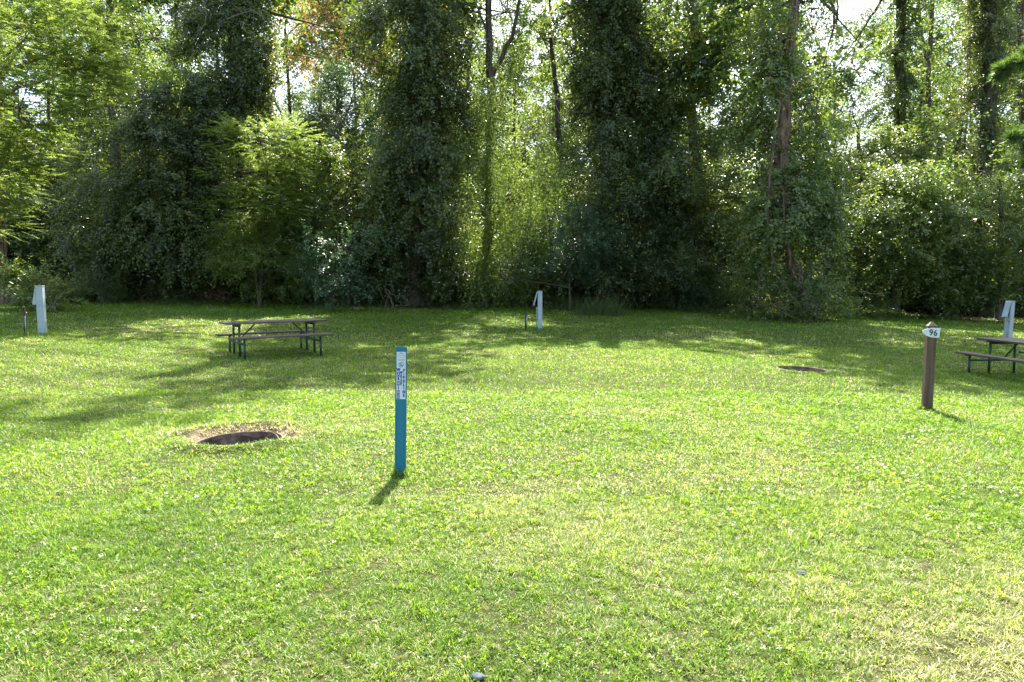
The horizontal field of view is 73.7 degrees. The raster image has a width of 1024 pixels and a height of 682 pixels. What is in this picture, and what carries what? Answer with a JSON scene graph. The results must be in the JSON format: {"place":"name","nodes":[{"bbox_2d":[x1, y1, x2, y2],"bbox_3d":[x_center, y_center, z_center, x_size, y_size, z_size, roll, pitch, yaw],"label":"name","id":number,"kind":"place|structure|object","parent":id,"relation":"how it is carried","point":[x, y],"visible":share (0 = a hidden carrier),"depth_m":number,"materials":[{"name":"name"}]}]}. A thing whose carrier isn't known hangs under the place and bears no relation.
{"place":"outdoors","nodes":[
{"label":"outdoors","id":0,"kind":"place"},
{"bbox_2d":[2,0,1016,187],"label":"sky","id":1,"kind":"structure","parent":0,"point":[847,11],"materials":[{"name":"white"}]},
{"bbox_2d":[0,293,1023,681],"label":"ground","id":2,"kind":"structure","parent":0,"point":[952,643],"depth_m":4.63,"materials":[{"name":"green plant"}]},
{"bbox_2d":[5,176,67,292],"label":"understory shrub","id":3,"kind":"object","parent":2,"relation":"on","point":[13,252],"visible":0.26,"depth_m":32.61,"materials":[{"name":"green plant"}]},
{"bbox_2d":[1,0,76,188],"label":"woodland tree","id":4,"kind":"object","parent":2,"relation":"on","point":[27,71],"visible":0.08,"depth_m":49.17,"materials":[{"name":"green plant"}]},
{"bbox_2d":[32,286,46,334],"bbox_3d":[-11.684,-0.706,16.885,0.246,1.323,0.165,-2,5,-14],"label":"power pedestal","id":5,"kind":"object","parent":2,"relation":"on","point":[39,302],"visible":0.81,"depth_m":16.82,"materials":[{"name":"paint"}]},
{"bbox_2d":[5,114,81,267],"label":"woodland tree","id":6,"kind":"object","parent":2,"relation":"on","point":[50,164],"visible":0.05,"depth_m":35.88,"materials":[{"name":"green plant"}]},
{"bbox_2d":[0,251,98,311],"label":"undergrowth plant","id":7,"kind":"object","parent":2,"relation":"on","point":[15,278],"visible":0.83,"depth_m":24.15,"materials":[{"name":"green plant"}]},
{"bbox_2d":[7,0,96,188],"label":"woodland tree","id":8,"kind":"object","parent":2,"relation":"on","point":[50,117],"visible":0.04,"depth_m":52.52,"materials":[{"name":"green plant"}]},
{"bbox_2d":[8,124,121,295],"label":"woodland tree","id":9,"kind":"object","parent":2,"relation":"on","point":[59,157],"visible":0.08,"depth_m":35.00,"materials":[{"name":"green plant"}]},
{"bbox_2d":[5,84,127,212],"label":"woodland tree","id":10,"kind":"object","parent":2,"relation":"on","point":[25,119],"visible":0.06,"depth_m":40.92,"materials":[{"name":"green plant"}]},
{"bbox_2d":[5,166,145,297],"bbox_3d":[-21.705,-4.423,33.913,8.871,8.699,6.954,-4,6,-40],"label":"understory shrub","id":11,"kind":"object","parent":2,"relation":"on","point":[36,213],"visible":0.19,"depth_m":32.01,"materials":[{"name":"green plant"}]},
{"bbox_2d":[13,262,140,303],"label":"undergrowth plant","id":12,"kind":"object","parent":2,"relation":"on","point":[88,295],"visible":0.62,"depth_m":28.85,"materials":[{"name":"green plant"}]},
{"bbox_2d":[17,0,168,158],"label":"woodland tree","id":13,"kind":"object","parent":2,"relation":"on","point":[43,10],"visible":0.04,"depth_m":47.67,"materials":[{"name":"green plant"}]},
{"bbox_2d":[36,190,173,296],"bbox_3d":[-19.662,-3.968,34.203,7.106,6.968,5.570,-3,5,-35],"label":"understory shrub","id":14,"kind":"object","parent":2,"relation":"on","point":[81,220],"visible":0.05,"depth_m":32.58,"materials":[{"name":"green plant"}]},
{"bbox_2d":[0,0,254,304],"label":"locust tree","id":15,"kind":"object","parent":2,"relation":"on","point":[93,66],"visible":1,"depth_m":23.16,"materials":[{"name":"green plant"}]},
{"bbox_2d":[65,267,201,302],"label":"undergrowth plant","id":16,"kind":"object","parent":2,"relation":"on","point":[151,295],"visible":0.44,"depth_m":30.51,"materials":[{"name":"green plant"}]},
{"bbox_2d":[64,104,230,294],"bbox_3d":[-19.030,-6.812,37.096,8.798,11.326,7.728,0,4,-5],"label":"woodland tree","id":17,"kind":"object","parent":2,"relation":"on","point":[97,136],"visible":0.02,"depth_m":34.66,"materials":[{"name":"green plant"}]},
{"bbox_2d":[32,59,269,301],"bbox_3d":[-16.090,-6.952,30.629,10.302,12.122,7.737,0,4,0],"label":"vine mound","id":18,"kind":"object","parent":2,"relation":"on","point":[142,205],"visible":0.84,"depth_m":29.40,"materials":[{"name":"green plant"}]},
{"bbox_2d":[13,0,316,217],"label":"broadleaf tree","id":19,"kind":"object","parent":2,"relation":"on","point":[158,73],"visible":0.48,"depth_m":32.41,"materials":[{"name":"green plant"}]},
{"bbox_2d":[101,0,271,164],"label":"woodland tree","id":20,"kind":"object","parent":2,"relation":"on","point":[166,13],"visible":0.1,"depth_m":48.01,"materials":[{"name":"green plant"}]},
{"bbox_2d":[153,263,273,300],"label":"undergrowth plant","id":21,"kind":"object","parent":2,"relation":"on","point":[201,291],"visible":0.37,"depth_m":31.08,"materials":[{"name":"green plant"}]},
{"bbox_2d":[142,0,284,166],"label":"woodland tree","id":22,"kind":"object","parent":2,"relation":"on","point":[206,54],"visible":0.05,"depth_m":51.59,"materials":[{"name":"green plant"}]},
{"bbox_2d":[193,286,241,300],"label":"plant","id":23,"kind":"object","parent":2,"relation":"on","point":[215,294],"visible":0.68,"depth_m":31.25,"materials":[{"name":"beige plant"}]},
{"bbox_2d":[163,172,309,300],"bbox_3d":[-13.564,-4.217,33.893,8.607,8.440,6.747,-1,4,-7],"label":"understory shrub","id":24,"kind":"object","parent":2,"relation":"on","point":[240,281],"visible":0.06,"depth_m":32.28,"materials":[{"name":"green plant"}]},
{"bbox_2d":[195,431,282,444],"bbox_3d":[-2.795,1.164,7.013,0.860,0.292,0.860,-1,5,0],"label":"fire ring","id":25,"kind":"object","parent":2,"relation":"on","point":[253,434],"visible":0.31,"depth_m":7.37,"materials":[{"name":"metal"}]},
{"bbox_2d":[182,80,322,297],"bbox_3d":[-14.236,-7.027,36.645,8.350,12.237,9.506,1,5,13],"label":"woodland tree","id":26,"kind":"object","parent":2,"relation":"on","point":[259,170],"visible":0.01,"depth_m":35.67,"materials":[{"name":"green plant"}]},
{"bbox_2d":[185,110,333,307],"bbox_3d":[-10.501,-5.338,28.269,6.710,8.380,4.348,0,4,0],"label":"locust sapling","id":27,"kind":"object","parent":2,"relation":"on","point":[252,262],"visible":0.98,"depth_m":28.05,"materials":[{"name":"green plant"}]},
{"bbox_2d":[163,0,378,299],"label":"vine covered tree","id":28,"kind":"object","parent":2,"relation":"on","point":[252,64],"visible":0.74,"depth_m":31.20,"materials":[{"name":"green plant"}]},
{"bbox_2d":[215,318,333,359],"bbox_3d":[-5.213,-0.051,14.989,2.120,0.800,1.650,-4,6,-34],"label":"picnic table","id":29,"kind":"object","parent":2,"relation":"on","point":[313,321],"visible":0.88,"depth_m":14.82,"materials":[{"name":"brown wood"}]},
{"bbox_2d":[206,0,347,197],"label":"woodland tree","id":30,"kind":"object","parent":2,"relation":"on","point":[288,91],"visible":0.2,"depth_m":48.94,"materials":[{"name":"green plant"}]},
{"bbox_2d":[233,183,351,301],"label":"understory shrub","id":31,"kind":"object","parent":2,"relation":"on","point":[283,239],"visible":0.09,"depth_m":31.74,"materials":[{"name":"green plant"}]},
{"bbox_2d":[274,60,347,135],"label":"woodland tree","id":32,"kind":"object","parent":2,"relation":"on","point":[283,97],"visible":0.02,"depth_m":62.98,"materials":[{"name":"green plant"}]},
{"bbox_2d":[278,0,353,196],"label":"woodland tree","id":33,"kind":"object","parent":2,"relation":"on","point":[298,70],"visible":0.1,"depth_m":55.01,"materials":[{"name":"green plant"}]},
{"bbox_2d":[271,139,375,299],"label":"woodland tree","id":34,"kind":"object","parent":2,"relation":"on","point":[352,160],"visible":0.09,"depth_m":36.01,"materials":[{"name":"green plant"}]},
{"bbox_2d":[269,107,377,295],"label":"woodland tree","id":35,"kind":"object","parent":2,"relation":"on","point":[347,144],"visible":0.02,"depth_m":42.12,"materials":[{"name":"green plant"}]},
{"bbox_2d":[268,49,385,302],"bbox_3d":[-8.375,-8.199,33.843,5.329,12.797,6.942,2,5,23],"label":"tree","id":36,"kind":"object","parent":2,"relation":"on","point":[337,75],"visible":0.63,"depth_m":33.08,"materials":[{"name":"green plant"}]},
{"bbox_2d":[264,0,392,183],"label":"autumn tree","id":37,"kind":"object","parent":2,"relation":"on","point":[327,19],"visible":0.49,"depth_m":41.44,"materials":[{"name":"green plant"}]},
{"bbox_2d":[260,180,397,304],"bbox_3d":[-7.963,-4.058,33.729,6.587,8.240,8.404,3,5,33],"label":"understory shrub","id":38,"kind":"object","parent":2,"relation":"on","point":[316,220],"visible":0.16,"depth_m":31.81,"materials":[{"name":"green plant"}]},
{"bbox_2d":[249,128,421,304],"bbox_3d":[-7.945,-4.891,30.404,8.449,8.422,5.258,0,4,0],"label":"shrub","id":39,"kind":"object","parent":2,"relation":"on","point":[330,157],"visible":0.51,"depth_m":29.78,"materials":[{"name":"green plant"}]},
{"bbox_2d":[278,217,394,310],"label":"shrub","id":40,"kind":"object","parent":2,"relation":"on","point":[322,258],"visible":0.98,"depth_m":27.06,"materials":[{"name":"green plant"}]},
{"bbox_2d":[288,0,402,191],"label":"woodland tree","id":41,"kind":"object","parent":2,"relation":"on","point":[320,18],"visible":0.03,"depth_m":52.18,"materials":[{"name":"green plant"}]},
{"bbox_2d":[312,263,394,304],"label":"undergrowth plant","id":42,"kind":"object","parent":2,"relation":"on","point":[359,296],"visible":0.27,"depth_m":31.81,"materials":[{"name":"green plant"}]},
{"bbox_2d":[334,0,411,183],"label":"woodland tree","id":43,"kind":"object","parent":2,"relation":"on","point":[349,2],"visible":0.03,"depth_m":48.83,"materials":[{"name":"green plant"}]},
{"bbox_2d":[319,101,464,291],"bbox_3d":[-5.811,-6.795,36.968,9.179,11.817,8.063,2,5,27],"label":"woodland tree","id":44,"kind":"object","parent":2,"relation":"on","point":[363,159],"visible":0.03,"depth_m":35.58,"materials":[{"name":"green plant"}]},
{"bbox_2d":[395,347,406,475],"bbox_3d":[-0.917,0.658,5.625,0.094,1.225,0.024,1,4,-6],"label":"pipeline marker post","id":45,"kind":"object","parent":2,"relation":"on","point":[400,400],"visible":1,"depth_m":5.61,"materials":[{"name":"blue plastic"}]},
{"bbox_2d":[356,210,454,304],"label":"understory shrub","id":46,"kind":"object","parent":2,"relation":"on","point":[382,265],"visible":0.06,"depth_m":31.70,"materials":[{"name":"green plant"}]},
{"bbox_2d":[361,275,466,306],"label":"undergrowth plant","id":47,"kind":"object","parent":2,"relation":"on","point":[394,299],"visible":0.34,"depth_m":30.76,"materials":[{"name":"green plant"}]},
{"bbox_2d":[335,0,535,309],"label":"vine covered tree","id":48,"kind":"object","parent":2,"relation":"on","point":[422,80],"visible":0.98,"depth_m":28.80,"materials":[{"name":"green plant"}]},
{"bbox_2d":[422,204,525,303],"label":"understory shrub","id":49,"kind":"object","parent":2,"relation":"on","point":[474,254],"visible":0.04,"depth_m":33.09,"materials":[{"name":"green plant"}]},
{"bbox_2d":[407,94,541,243],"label":"woodland tree","id":50,"kind":"object","parent":2,"relation":"on","point":[513,130],"visible":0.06,"depth_m":43.70,"materials":[{"name":"green plant"}]},
{"bbox_2d":[431,269,549,306],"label":"undergrowth plant","id":51,"kind":"object","parent":2,"relation":"on","point":[495,297],"visible":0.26,"depth_m":31.48,"materials":[{"name":"green plant"}]},
{"bbox_2d":[445,0,544,187],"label":"woodland tree","id":52,"kind":"object","parent":2,"relation":"on","point":[509,63],"visible":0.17,"depth_m":48.45,"materials":[{"name":"green plant"}]},
{"bbox_2d":[426,0,585,310],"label":"weeping tree","id":53,"kind":"object","parent":2,"relation":"on","point":[488,240],"visible":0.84,"depth_m":29.63,"materials":[{"name":"green plant"}]},
{"bbox_2d":[451,0,560,213],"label":"woodland tree","id":54,"kind":"object","parent":2,"relation":"on","point":[504,18],"visible":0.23,"depth_m":53.24,"materials":[{"name":"green plant"}]},
{"bbox_2d":[16,296,1023,323],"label":"edge weeds","id":55,"kind":"object","parent":2,"relation":"on","point":[723,311],"visible":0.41,"depth_m":29.70,"materials":[{"name":"green plant"}]},
{"bbox_2d":[495,209,582,303],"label":"understory shrub","id":56,"kind":"object","parent":2,"relation":"on","point":[540,277],"visible":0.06,"depth_m":32.91,"materials":[{"name":"green plant"}]},
{"bbox_2d":[494,0,584,199],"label":"woodland tree","id":57,"kind":"object","parent":2,"relation":"on","point":[522,23],"visible":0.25,"depth_m":49.06,"materials":[{"name":"green plant"}]},
{"bbox_2d":[456,191,631,310],"bbox_3d":[1.218,-3.767,29.350,7.989,5.144,4.897,1,5,17],"label":"shrub","id":58,"kind":"object","parent":2,"relation":"on","point":[583,255],"visible":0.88,"depth_m":28.59,"materials":[{"name":"green plant"}]},
{"bbox_2d":[498,13,599,265],"bbox_3d":[2.167,-9.164,35.542,6.292,14.610,8.047,0,4,0],"label":"understory tree","id":59,"kind":"object","parent":2,"relation":"on","point":[553,72],"visible":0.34,"depth_m":35.60,"materials":[{"name":"green plant"}]},
{"bbox_2d":[499,138,599,276],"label":"woodland tree","id":60,"kind":"object","parent":2,"relation":"on","point":[527,164],"visible":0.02,"depth_m":42.10,"materials":[{"name":"green plant"}]},
{"bbox_2d":[510,272,594,306],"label":"undergrowth plant","id":61,"kind":"object","parent":2,"relation":"on","point":[554,294],"visible":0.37,"depth_m":32.10,"materials":[{"name":"green plant"}]},
{"bbox_2d":[523,0,622,205],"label":"woodland tree","id":62,"kind":"object","parent":2,"relation":"on","point":[553,33],"visible":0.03,"depth_m":49.31,"materials":[{"name":"green plant"}]},
{"bbox_2d":[536,161,618,302],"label":"woodland tree","id":63,"kind":"object","parent":2,"relation":"on","point":[581,178],"visible":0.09,"depth_m":34.15,"materials":[{"name":"green plant"}]},
{"bbox_2d":[534,188,646,305],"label":"understory shrub","id":64,"kind":"object","parent":2,"relation":"on","point":[589,294],"visible":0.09,"depth_m":31.91,"materials":[{"name":"green plant"}]},
{"bbox_2d":[565,291,634,316],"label":"reed clump","id":65,"kind":"object","parent":2,"relation":"on","point":[592,309],"visible":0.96,"depth_m":26.45,"materials":[{"name":"green plant"}]},
{"bbox_2d":[541,0,703,305],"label":"vine covered tree","id":66,"kind":"object","parent":2,"relation":"on","point":[611,100],"visible":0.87,"depth_m":29.87,"materials":[{"name":"green plant"}]},
{"bbox_2d":[587,273,695,308],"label":"undergrowth plant","id":67,"kind":"object","parent":2,"relation":"on","point":[660,297],"visible":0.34,"depth_m":30.67,"materials":[{"name":"green plant"}]},
{"bbox_2d":[611,192,708,305],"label":"understory shrub","id":68,"kind":"object","parent":2,"relation":"on","point":[659,262],"visible":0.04,"depth_m":31.75,"materials":[{"name":"green plant"}]},
{"bbox_2d":[569,82,759,309],"bbox_3d":[6.649,-6.102,30.405,8.505,10.296,7.681,0,4,0],"label":"shrub","id":69,"kind":"object","parent":2,"relation":"on","point":[692,187],"visible":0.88,"depth_m":29.33,"materials":[{"name":"green plant"}]},
{"bbox_2d":[569,0,766,307],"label":"broadleaf tree","id":70,"kind":"object","parent":2,"relation":"on","point":[710,94],"visible":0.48,"depth_m":30.62,"materials":[{"name":"green plant"}]},
{"bbox_2d":[637,0,741,157],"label":"woodland tree","id":71,"kind":"object","parent":2,"relation":"on","point":[673,15],"visible":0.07,"depth_m":48.22,"materials":[{"name":"green plant"}]},
{"bbox_2d":[617,122,763,304],"bbox_3d":[9.523,-5.878,35.612,8.061,11.899,8.347,-2,5,-22],"label":"woodland tree","id":72,"kind":"object","parent":2,"relation":"on","point":[719,172],"visible":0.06,"depth_m":33.53,"materials":[{"name":"green plant"}]},
{"bbox_2d":[640,264,742,310],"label":"undergrowth plant","id":73,"kind":"object","parent":2,"relation":"on","point":[695,297],"visible":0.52,"depth_m":30.15,"materials":[{"name":"green plant"}]},
{"bbox_2d":[647,195,758,308],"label":"understory shrub","id":74,"kind":"object","parent":2,"relation":"on","point":[711,232],"visible":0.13,"depth_m":32.49,"materials":[{"name":"green plant"}]},
{"bbox_2d":[701,275,775,312],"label":"undergrowth plant","id":75,"kind":"object","parent":2,"relation":"on","point":[746,305],"visible":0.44,"depth_m":28.56,"materials":[{"name":"green plant"}]},
{"bbox_2d":[681,0,824,209],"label":"woodland tree","id":76,"kind":"object","parent":2,"relation":"on","point":[802,21],"visible":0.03,"depth_m":48.51,"materials":[{"name":"green plant"}]},
{"bbox_2d":[652,0,911,322],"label":"vine covered tree","id":77,"kind":"object","parent":2,"relation":"on","point":[775,64],"visible":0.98,"depth_m":25.11,"materials":[{"name":"green plant"}]},
{"bbox_2d":[745,0,842,173],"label":"woodland tree","id":78,"kind":"object","parent":2,"relation":"on","point":[805,45],"visible":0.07,"depth_m":51.60,"materials":[{"name":"green plant"}]},
{"bbox_2d":[758,0,895,200],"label":"woodland tree","id":79,"kind":"object","parent":2,"relation":"on","point":[841,33],"visible":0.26,"depth_m":49.47,"materials":[{"name":"green plant"}]},
{"bbox_2d":[829,80,876,164],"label":"woodland tree","id":80,"kind":"object","parent":2,"relation":"on","point":[858,115],"visible":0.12,"depth_m":64.45,"materials":[{"name":"green plant"}]},
{"bbox_2d":[764,0,952,293],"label":"tall tree","id":81,"kind":"object","parent":2,"relation":"on","point":[897,50],"visible":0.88,"depth_m":34.44,"materials":[{"name":"green plant"}]},
{"bbox_2d":[825,284,918,319],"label":"undergrowth plant","id":82,"kind":"object","parent":2,"relation":"on","point":[882,305],"visible":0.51,"depth_m":27.83,"materials":[{"name":"green plant"}]},
{"bbox_2d":[796,71,990,310],"bbox_3d":[17.834,-7.191,32.572,8.075,11.908,5.510,4,6,43],"label":"tree","id":83,"kind":"object","parent":2,"relation":"on","point":[841,116],"visible":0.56,"depth_m":32.24,"materials":[{"name":"green plant"}]},
{"bbox_2d":[844,219,962,316],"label":"understory shrub","id":84,"kind":"object","parent":2,"relation":"on","point":[927,300],"visible":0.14,"depth_m":32.50,"materials":[{"name":"green plant"}]},
{"bbox_2d":[844,0,966,170],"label":"woodland tree","id":85,"kind":"object","parent":2,"relation":"on","point":[889,67],"visible":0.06,"depth_m":52.68,"materials":[{"name":"green plant"}]},
{"bbox_2d":[802,112,1011,320],"bbox_3d":[16.271,-5.301,29.178,8.745,9.375,8.004,0,4,0],"label":"bush","id":86,"kind":"object","parent":2,"relation":"on","point":[939,224],"visible":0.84,"depth_m":27.76,"materials":[{"name":"green plant"}]},
{"bbox_2d":[849,274,992,314],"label":"undergrowth plant","id":87,"kind":"object","parent":2,"relation":"on","point":[912,305],"visible":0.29,"depth_m":33.16,"materials":[{"name":"green plant"}]},
{"bbox_2d":[874,0,972,163],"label":"tall tree","id":88,"kind":"object","parent":2,"relation":"on","point":[929,77],"visible":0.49,"depth_m":38.73,"materials":[{"name":"green plant"}]},
{"bbox_2d":[879,0,977,149],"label":"woodland tree","id":89,"kind":"object","parent":2,"relation":"on","point":[936,39],"visible":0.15,"depth_m":47.87,"materials":[{"name":"green plant"}]},
{"bbox_2d":[921,322,940,409],"bbox_3d":[5.418,0.400,8.897,0.206,1.302,0.122,2,5,14],"label":"site post","id":90,"kind":"object","parent":2,"relation":"on","point":[931,331],"visible":1,"depth_m":8.85,"materials":[{"name":"brown wood"}]},
{"bbox_2d":[858,75,1020,214],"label":"woodland tree","id":91,"kind":"object","parent":2,"relation":"on","point":[954,141],"visible":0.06,"depth_m":41.14,"materials":[{"name":"green plant"}]},
{"bbox_2d":[900,219,996,316],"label":"understory shrub","id":92,"kind":"object","parent":2,"relation":"on","point":[939,311],"visible":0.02,"depth_m":32.55,"materials":[{"name":"green plant"}]},
{"bbox_2d":[906,1,1016,183],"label":"woodland tree","id":93,"kind":"object","parent":2,"relation":"on","point":[970,130],"visible":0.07,"depth_m":50.55,"materials":[{"name":"green plant"}]},
{"bbox_2d":[903,162,1023,309],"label":"woodland tree","id":94,"kind":"object","parent":2,"relation":"on","point":[974,219],"visible":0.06,"depth_m":35.51,"materials":[{"name":"green plant"}]},
{"bbox_2d":[919,0,1011,305],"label":"tall tree","id":95,"kind":"object","parent":2,"relation":"on","point":[945,56],"visible":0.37,"depth_m":39.23,"materials":[{"name":"green plant"}]},
{"bbox_2d":[916,131,1023,321],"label":"shrub","id":96,"kind":"object","parent":2,"relation":"on","point":[998,195],"visible":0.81,"depth_m":28.02,"materials":[{"name":"green plant"}]},
{"bbox_2d":[940,0,1021,198],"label":"woodland tree","id":97,"kind":"object","parent":2,"relation":"on","point":[1010,103],"visible":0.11,"depth_m":48.69,"materials":[{"name":"green plant"}]},
{"bbox_2d":[947,0,1023,315],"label":"tall tree","id":98,"kind":"object","parent":2,"relation":"on","point":[985,34],"visible":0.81,"depth_m":32.84,"materials":[{"name":"green plant"}]},
{"bbox_2d":[955,337,1023,372],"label":"picnic table","id":99,"kind":"object","parent":2,"relation":"on","point":[1006,340],"visible":0.88,"depth_m":13.96,"materials":[{"name":"brown wood"}]},
{"bbox_2d":[959,226,1023,316],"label":"understory shrub","id":100,"kind":"object","parent":2,"relation":"on","point":[992,304],"visible":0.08,"depth_m":32.65,"materials":[{"name":"green plant"}]},
{"bbox_2d":[986,43,1023,173],"bbox_3d":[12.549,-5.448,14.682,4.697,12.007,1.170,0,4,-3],"label":"pine tree","id":101,"kind":"object","parent":2,"relation":"on","point":[1003,70],"visible":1,"depth_m":14.56,"materials":[{"name":"green plant"}]},
{"bbox_2d":[1002,301,1015,345],"bbox_3d":[13.312,-0.430,18.357,0.296,1.303,0.165,0,4,-20],"label":"power pedestal","id":102,"kind":"object","parent":2,"relation":"on","point":[1008,311],"visible":0.91,"depth_m":18.31,"materials":[{"name":"paint"}]},
{"bbox_2d":[997,0,1023,310],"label":"tall tree","id":103,"kind":"object","parent":2,"relation":"on","point":[1021,95],"visible":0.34,"depth_m":36.84,"materials":[{"name":"green plant"}]},
{"bbox_2d":[45,275,1023,551],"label":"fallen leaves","id":104,"kind":"object","parent":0,"point":[969,320],"depth_m":29.87,"materials":[{"name":"brown plant"}]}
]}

